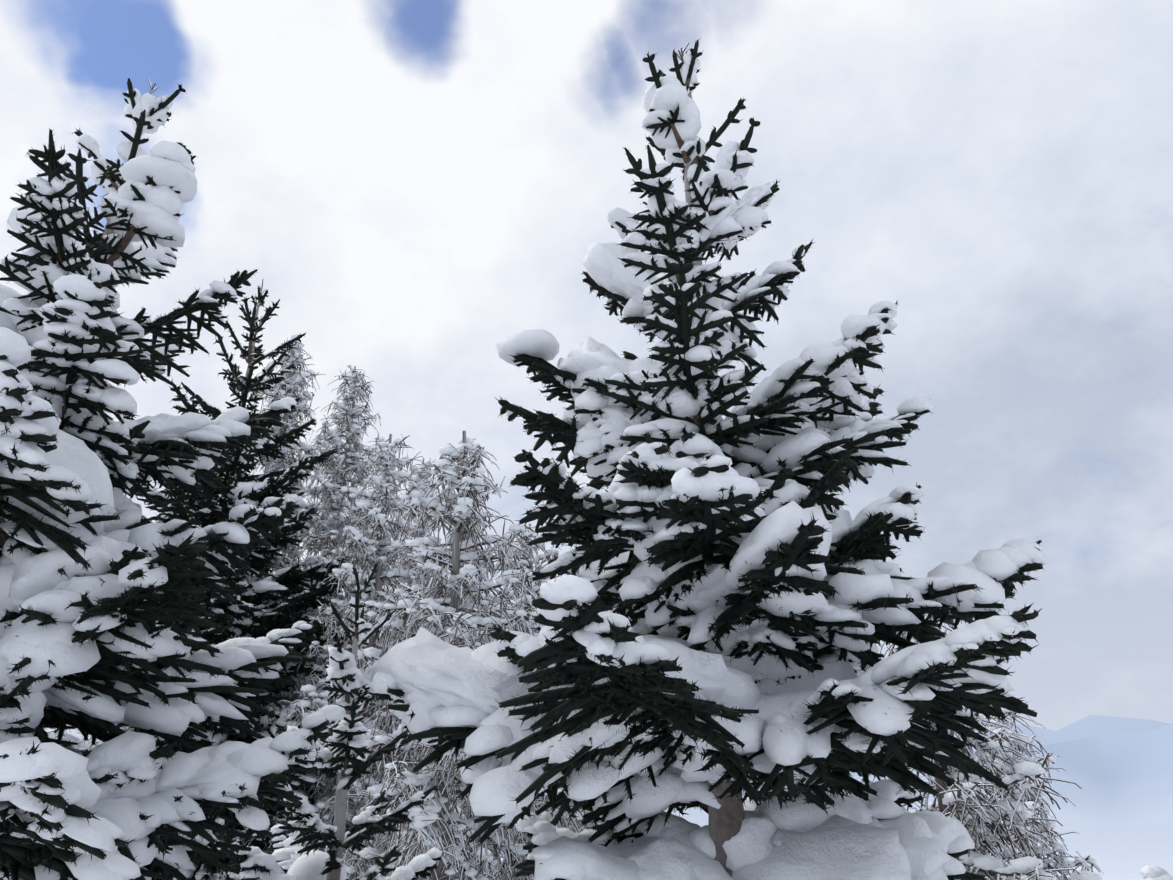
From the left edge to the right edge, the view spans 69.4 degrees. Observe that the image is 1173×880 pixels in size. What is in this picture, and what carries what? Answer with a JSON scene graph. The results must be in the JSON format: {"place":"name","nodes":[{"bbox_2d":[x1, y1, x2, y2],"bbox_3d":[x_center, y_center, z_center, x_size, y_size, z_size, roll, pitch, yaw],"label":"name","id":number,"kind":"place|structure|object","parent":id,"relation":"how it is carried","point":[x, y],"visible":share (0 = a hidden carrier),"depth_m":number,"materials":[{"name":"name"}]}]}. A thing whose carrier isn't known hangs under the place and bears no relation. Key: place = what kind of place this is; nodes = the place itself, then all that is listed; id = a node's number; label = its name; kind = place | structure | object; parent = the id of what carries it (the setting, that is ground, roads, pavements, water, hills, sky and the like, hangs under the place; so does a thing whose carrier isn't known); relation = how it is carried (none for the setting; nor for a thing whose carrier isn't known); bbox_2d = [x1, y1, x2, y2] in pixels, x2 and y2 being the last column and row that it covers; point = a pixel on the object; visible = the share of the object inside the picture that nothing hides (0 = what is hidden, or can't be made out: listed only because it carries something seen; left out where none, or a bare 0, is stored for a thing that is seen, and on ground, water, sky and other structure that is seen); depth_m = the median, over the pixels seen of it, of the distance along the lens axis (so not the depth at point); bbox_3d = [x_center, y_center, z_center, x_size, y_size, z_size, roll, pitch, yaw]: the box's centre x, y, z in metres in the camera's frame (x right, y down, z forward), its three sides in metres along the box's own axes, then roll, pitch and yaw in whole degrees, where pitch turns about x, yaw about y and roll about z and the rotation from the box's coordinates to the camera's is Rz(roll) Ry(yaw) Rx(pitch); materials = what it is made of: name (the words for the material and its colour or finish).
{"place":"outdoors","nodes":[
{"label":"outdoors","id":0,"kind":"place"},
{"bbox_2d":[0,0,1172,735],"label":"sky","id":1,"kind":"structure","parent":0,"point":[419,187],"materials":[{"name":"white"}]},
{"bbox_2d":[75,715,1172,879],"bbox_3d":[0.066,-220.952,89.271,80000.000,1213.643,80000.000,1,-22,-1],"label":"mountain","id":2,"kind":"structure","parent":0,"point":[1118,818],"depth_m":6295.84,"materials":[{"name":"white snow"}]},
{"bbox_2d":[0,78,337,879],"bbox_3d":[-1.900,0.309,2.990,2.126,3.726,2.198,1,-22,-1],"label":"spruce","id":3,"kind":"object","parent":2,"relation":"on","point":[168,618],"visible":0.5,"depth_m":2.71,"materials":[{"name":"green plant"}]},
{"bbox_2d":[0,88,345,879],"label":"snow","id":4,"kind":"structure","parent":3,"relation":"on","point":[38,582],"depth_m":2.55,"materials":[{"name":"white snow"}]},
{"bbox_2d":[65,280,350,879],"bbox_3d":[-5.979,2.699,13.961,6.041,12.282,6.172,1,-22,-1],"label":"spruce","id":5,"kind":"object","parent":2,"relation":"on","point":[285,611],"depth_m":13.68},
{"bbox_2d":[60,287,356,879],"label":"spruce tree","id":6,"kind":"object","parent":2,"relation":"on","point":[207,500],"visible":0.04,"depth_m":13.91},
{"bbox_2d":[45,299,346,879],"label":"snow","id":7,"kind":"structure","parent":6,"relation":"attached to","point":[266,584],"depth_m":13.42,"materials":[{"name":"white"}]},
{"bbox_2d":[204,341,342,809],"bbox_3d":[-5.846,4.034,15.558,4.330,13.226,4.496,1,-22,-1],"label":"larch","id":8,"kind":"object","parent":2,"relation":"on","point":[295,549],"depth_m":16.79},
{"bbox_2d":[242,335,345,707],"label":"snow","id":9,"kind":"structure","parent":8,"relation":"on","point":[310,559],"depth_m":17.04,"materials":[{"name":"white snow"}]},
{"bbox_2d":[194,433,450,879],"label":"larch","id":10,"kind":"object","parent":2,"relation":"on","point":[328,788],"depth_m":12.53,"materials":[{"name":"grey plant"}]},
{"bbox_2d":[220,437,434,879],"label":"snow","id":11,"kind":"structure","parent":10,"relation":"on","point":[311,690],"depth_m":12.64,"materials":[{"name":"white snow"}]},
{"bbox_2d":[215,554,442,879],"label":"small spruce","id":12,"kind":"object","parent":2,"relation":"on","point":[303,816],"depth_m":4.07,"materials":[{"name":"grey plant"}]},
{"bbox_2d":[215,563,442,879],"bbox_3d":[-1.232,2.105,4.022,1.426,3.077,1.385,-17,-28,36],"label":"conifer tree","id":13,"kind":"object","parent":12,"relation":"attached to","point":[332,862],"visible":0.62,"depth_m":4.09,"materials":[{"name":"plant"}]},
{"bbox_2d":[231,567,441,879],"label":"snow","id":14,"kind":"structure","parent":12,"relation":"on","point":[311,866],"depth_m":4.13,"materials":[{"name":"white snow"}]},
{"bbox_2d":[261,366,413,863],"bbox_3d":[-4.905,4.404,16.184,4.741,13.243,4.826,1,-22,-1],"label":"larch","id":15,"kind":"object","parent":2,"relation":"on","point":[331,467],"depth_m":17.66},
{"bbox_2d":[272,365,411,808],"bbox_3d":[-5.194,3.595,16.879,4.001,11.201,3.983,19,-29,-38],"label":"tree","id":16,"kind":"object","parent":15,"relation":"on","point":[332,432],"depth_m":17.74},
{"bbox_2d":[357,458,447,868],"bbox_3d":[-3.976,6.276,18.994,4.555,12.608,4.789,1,-22,-1],"label":"larch","id":17,"kind":"object","parent":2,"relation":"on","point":[416,532],"depth_m":20.57,"materials":[{"name":"grey plant"}]},
{"bbox_2d":[357,461,438,842],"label":"snow","id":18,"kind":"structure","parent":17,"relation":"on","point":[417,478],"depth_m":20.95,"materials":[{"name":"white snow"}]},
{"bbox_2d":[375,517,510,879],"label":"larch","id":19,"kind":"object","parent":2,"relation":"on","point":[470,549],"depth_m":16.86,"materials":[{"name":"grey plant"}]},
{"bbox_2d":[317,431,589,879],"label":"larch","id":20,"kind":"object","parent":2,"relation":"on","point":[413,847],"depth_m":8.57,"materials":[{"name":"grey plant"}]},
{"bbox_2d":[344,437,562,879],"bbox_3d":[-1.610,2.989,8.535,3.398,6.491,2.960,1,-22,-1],"label":"snow","id":21,"kind":"structure","parent":20,"relation":"on","point":[431,809],"depth_m":8.71,"materials":[{"name":"white snow"}]},
{"bbox_2d":[456,524,600,879],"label":"larch","id":22,"kind":"object","parent":2,"relation":"on","point":[566,823],"depth_m":12.48,"materials":[{"name":"grey plant"}]},
{"bbox_2d":[457,528,583,879],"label":"snow","id":23,"kind":"structure","parent":22,"relation":"on","point":[552,551],"depth_m":12.74,"materials":[{"name":"white snow"}]},
{"bbox_2d":[560,803,599,832],"bbox_3d":[0.241,6.285,13.675,3.871,7.410,3.415,1,-22,-1],"label":"larch","id":24,"kind":"object","parent":2,"relation":"on","point":[581,827],"depth_m":13.32,"materials":[{"name":"grey plant"}]},
{"bbox_2d":[372,38,1043,879],"bbox_3d":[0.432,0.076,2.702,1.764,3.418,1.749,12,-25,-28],"label":"spruce","id":25,"kind":"object","parent":2,"relation":"on","point":[891,768],"visible":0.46,"depth_m":2.21,"materials":[{"name":"green plant"}]},
{"bbox_2d":[371,53,1044,879],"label":"snow","id":26,"kind":"structure","parent":25,"relation":"on","point":[443,683],"depth_m":2.28,"materials":[{"name":"white snow"}]},
{"bbox_2d":[862,613,1081,879],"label":"larch","id":27,"kind":"object","parent":2,"relation":"on","point":[978,800],"depth_m":6.39,"materials":[{"name":"grey plant"}]},
{"bbox_2d":[896,618,1101,879],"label":"snow","id":28,"kind":"structure","parent":27,"relation":"on","point":[1018,865],"depth_m":6.28,"materials":[{"name":"white snow"}]},
{"bbox_2d":[967,711,1103,879],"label":"larch","id":29,"kind":"object","parent":2,"relation":"on","point":[1027,751],"depth_m":10.51,"materials":[{"name":"grey plant"}]},
{"bbox_2d":[975,708,1096,879],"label":"snow","id":30,"kind":"structure","parent":29,"relation":"on","point":[1053,824],"depth_m":10.41,"materials":[{"name":"white snow"}]},
{"bbox_3d":[3.277,0.749,3.216,1.655,4.935,2.300,1,-22,-1],"label":"spruce","id":31,"kind":"object","parent":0,"visible":0},
{"bbox_2d":[1139,865,1172,879],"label":"snow","id":32,"kind":"structure","parent":31,"relation":"on","point":[1149,872],"depth_m":3.67,"materials":[{"name":"white snow"}]}
]}

